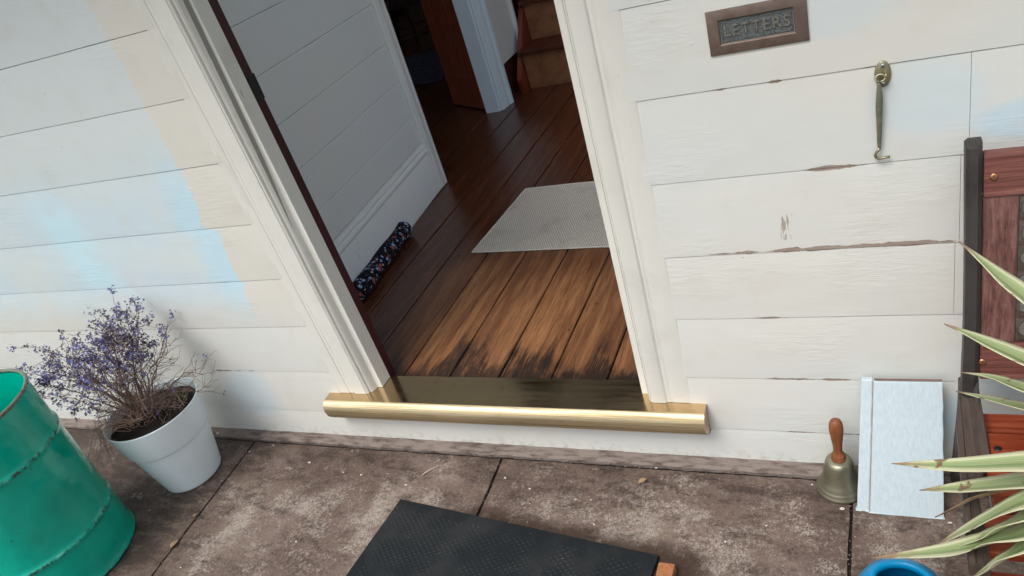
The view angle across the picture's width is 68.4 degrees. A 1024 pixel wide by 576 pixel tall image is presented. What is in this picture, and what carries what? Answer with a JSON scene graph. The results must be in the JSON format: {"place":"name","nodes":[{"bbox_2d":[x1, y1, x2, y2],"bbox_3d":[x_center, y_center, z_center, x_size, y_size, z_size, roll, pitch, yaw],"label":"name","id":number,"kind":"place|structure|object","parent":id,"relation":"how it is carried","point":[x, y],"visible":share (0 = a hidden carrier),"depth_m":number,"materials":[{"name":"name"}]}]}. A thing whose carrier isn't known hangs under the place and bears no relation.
{"place":"outdoors","nodes":[
{"label":"outdoors","id":0,"kind":"place"},
{"bbox_2d":[362,2,638,379],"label":"floor","id":1,"kind":"structure","parent":0,"point":[442,300],"depth_m":3.08,"materials":[{"name":"brown wood"}]},
{"bbox_2d":[353,222,411,300],"bbox_3d":[-0.588,-0.131,3.392,0.095,0.082,0.605,-6,32,21],"label":"draught stopper","id":2,"kind":"object","parent":1,"relation":"on","point":[369,275],"visible":0.89,"depth_m":3.34,"materials":[{"name":"fabric"}]},
{"bbox_2d":[384,0,417,37],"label":"wooden chair","id":3,"kind":"object","parent":1,"relation":"on","point":[407,17],"visible":0.3,"depth_m":7.71,"materials":[{"name":"brown wood"}]},
{"bbox_2d":[387,0,429,55],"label":"wooden chair","id":4,"kind":"object","parent":1,"relation":"on","point":[394,5],"visible":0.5,"depth_m":7.05,"materials":[{"name":"brown wood"}]},
{"bbox_2d":[404,51,444,84],"bbox_3d":[-1.092,-1.913,6.725,1.550,0.008,1.000,-2,33,26],"label":"rug","id":5,"kind":"object","parent":1,"relation":"on","point":[426,67],"visible":0.24,"depth_m":6.51,"materials":[{"name":"fabric"}]},
{"bbox_2d":[452,0,513,112],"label":"door frame","id":6,"kind":"object","parent":1,"relation":"on","point":[477,30],"visible":1,"depth_m":4.74,"materials":[{"name":"paint"}]},
{"bbox_2d":[420,0,484,108],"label":"door","id":7,"kind":"structure","parent":6,"relation":"attached to","point":[448,40],"depth_m":4.95,"materials":[{"name":"brown wood"}]},
{"bbox_2d":[485,0,519,96],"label":"stair side wall","id":8,"kind":"structure","parent":1,"relation":"on","point":[503,14],"depth_m":5.00,"materials":[{"name":"paint"}]},
{"bbox_2d":[472,181,608,252],"bbox_3d":[0.334,-0.327,3.284,0.926,0.010,0.627,-2,33,26],"label":"hall mat","id":9,"kind":"object","parent":1,"relation":"on","point":[560,216],"visible":0.59,"depth_m":3.32,"materials":[{"name":"fabric"}]},
{"bbox_2d":[517,0,571,93],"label":"staircase","id":10,"kind":"structure","parent":1,"relation":"on","point":[542,61],"depth_m":5.03,"materials":[{"name":"brown wood"}]},
{"bbox_2d":[66,428,1023,575],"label":"patio","id":11,"kind":"structure","parent":0,"point":[265,507],"depth_m":2.31,"materials":[{"name":"concrete"}]},
{"bbox_2d":[0,369,134,575],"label":"green drum","id":12,"kind":"object","parent":11,"relation":"on","point":[65,510],"visible":1,"depth_m":2.36,"materials":[{"name":"metal"}]},
{"bbox_2d":[6,285,225,492],"bbox_3d":[-1.466,0.393,2.704,0.951,0.777,0.498,-2,33,26],"label":"potted shrub","id":13,"kind":"object","parent":11,"relation":"on","point":[161,432],"visible":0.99,"depth_m":2.63,"materials":[{"name":"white plant"}]},
{"bbox_2d":[346,499,658,575],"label":"rubber doormat","id":14,"kind":"object","parent":11,"relation":"on","point":[410,538],"visible":1,"depth_m":2.13,"materials":[{"name":"black rubber"}]},
{"bbox_2d":[153,438,855,571],"bbox_3d":[-0.375,0.763,2.275,2.898,0.007,0.758,-2,33,26],"label":"grit","id":15,"kind":"object","parent":11,"relation":"on","point":[487,489],"visible":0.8,"depth_m":2.40,"materials":[{"name":"beige gravel"}]},
{"bbox_2d":[59,418,950,483],"bbox_3d":[0.075,0.540,2.437,6.600,0.059,0.063,-2,33,26],"label":"wall foot mortar","id":16,"kind":"object","parent":11,"relation":"on","point":[789,469],"depth_m":2.41,"materials":[{"name":"grey concrete"}]},
{"bbox_2d":[0,0,1023,464],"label":"weatherboard wall","id":17,"kind":"structure","parent":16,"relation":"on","point":[810,246],"depth_m":1.90,"materials":[{"name":"paint"}]},
{"bbox_2d":[132,0,690,402],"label":"door frame","id":18,"kind":"object","parent":17,"relation":"attached to","point":[316,280],"visible":1,"depth_m":2.05,"materials":[{"name":"paint"}]},
{"bbox_2d":[323,376,710,434],"bbox_3d":[-0.033,0.373,2.400,1.308,0.095,0.158,-2,33,26],"label":"brass threshold","id":19,"kind":"object","parent":17,"relation":"attached to","point":[607,404],"visible":0.99,"depth_m":2.32,"materials":[{"name":"gold metal"}]},
{"bbox_2d":[705,0,809,56],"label":"letter plate","id":20,"kind":"object","parent":17,"relation":"attached to","point":[761,19],"visible":1,"depth_m":1.48,"materials":[{"name":"brown metal"}]},
{"bbox_2d":[874,60,890,159],"bbox_3d":[0.728,-0.346,1.483,0.036,0.203,0.022,-2,33,26],"label":"cabin hook","id":21,"kind":"object","parent":17,"relation":"attached to","point":[882,74],"visible":1,"depth_m":1.46,"materials":[{"name":"gold metal"}]},
{"bbox_2d":[638,478,646,483],"bbox_3d":[0.378,0.558,2.182,0.022,0.008,0.020,-2,33,26],"label":"dry leaf","id":22,"kind":"object","parent":11,"relation":"on","point":[641,480],"visible":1,"depth_m":2.18,"materials":[{"name":"beige plant"}]},
{"bbox_2d":[656,562,675,575],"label":"terracotta block","id":23,"kind":"object","parent":11,"relation":"on","point":[666,569],"depth_m":1.89,"materials":[{"name":"orange ceramic"}]},
{"bbox_2d":[816,418,857,503],"bbox_3d":[0.834,0.424,1.925,0.121,0.241,0.121,-2,33,26],"label":"hand bell","id":24,"kind":"object","parent":11,"relation":"on","point":[837,481],"visible":0.91,"depth_m":1.93,"materials":[{"name":"gold metal"}]},
{"bbox_2d":[859,558,937,575],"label":"bucket","id":25,"kind":"object","parent":11,"relation":"on","point":[894,567],"visible":0.98,"depth_m":1.54,"materials":[{"name":"plastic"}]},
{"bbox_2d":[856,377,944,518],"bbox_3d":[0.938,0.388,1.834,0.199,0.347,0.136,-2,33,26],"label":"painted board","id":26,"kind":"object","parent":11,"relation":"on","point":[901,420],"visible":0.97,"depth_m":1.82,"materials":[{"name":"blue paint"}]},
{"bbox_2d":[869,241,1023,575],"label":"spiky plant","id":27,"kind":"object","parent":11,"relation":"on","point":[1006,530],"visible":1,"depth_m":1.26,"materials":[{"name":"green plant"}]},
{"bbox_2d":[950,136,1023,575],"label":"garden bench","id":28,"kind":"object","parent":11,"relation":"on","point":[993,199],"visible":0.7,"depth_m":1.46,"materials":[{"name":"brown wood"}]},
{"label":"subfloor","id":29,"kind":"structure","parent":0,"visible":0},
{"bbox_2d":[218,0,446,281],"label":"hall wall","id":30,"kind":"structure","parent":29,"relation":"on","point":[334,79],"depth_m":3.27,"materials":[{"name":"paint"}]}
]}

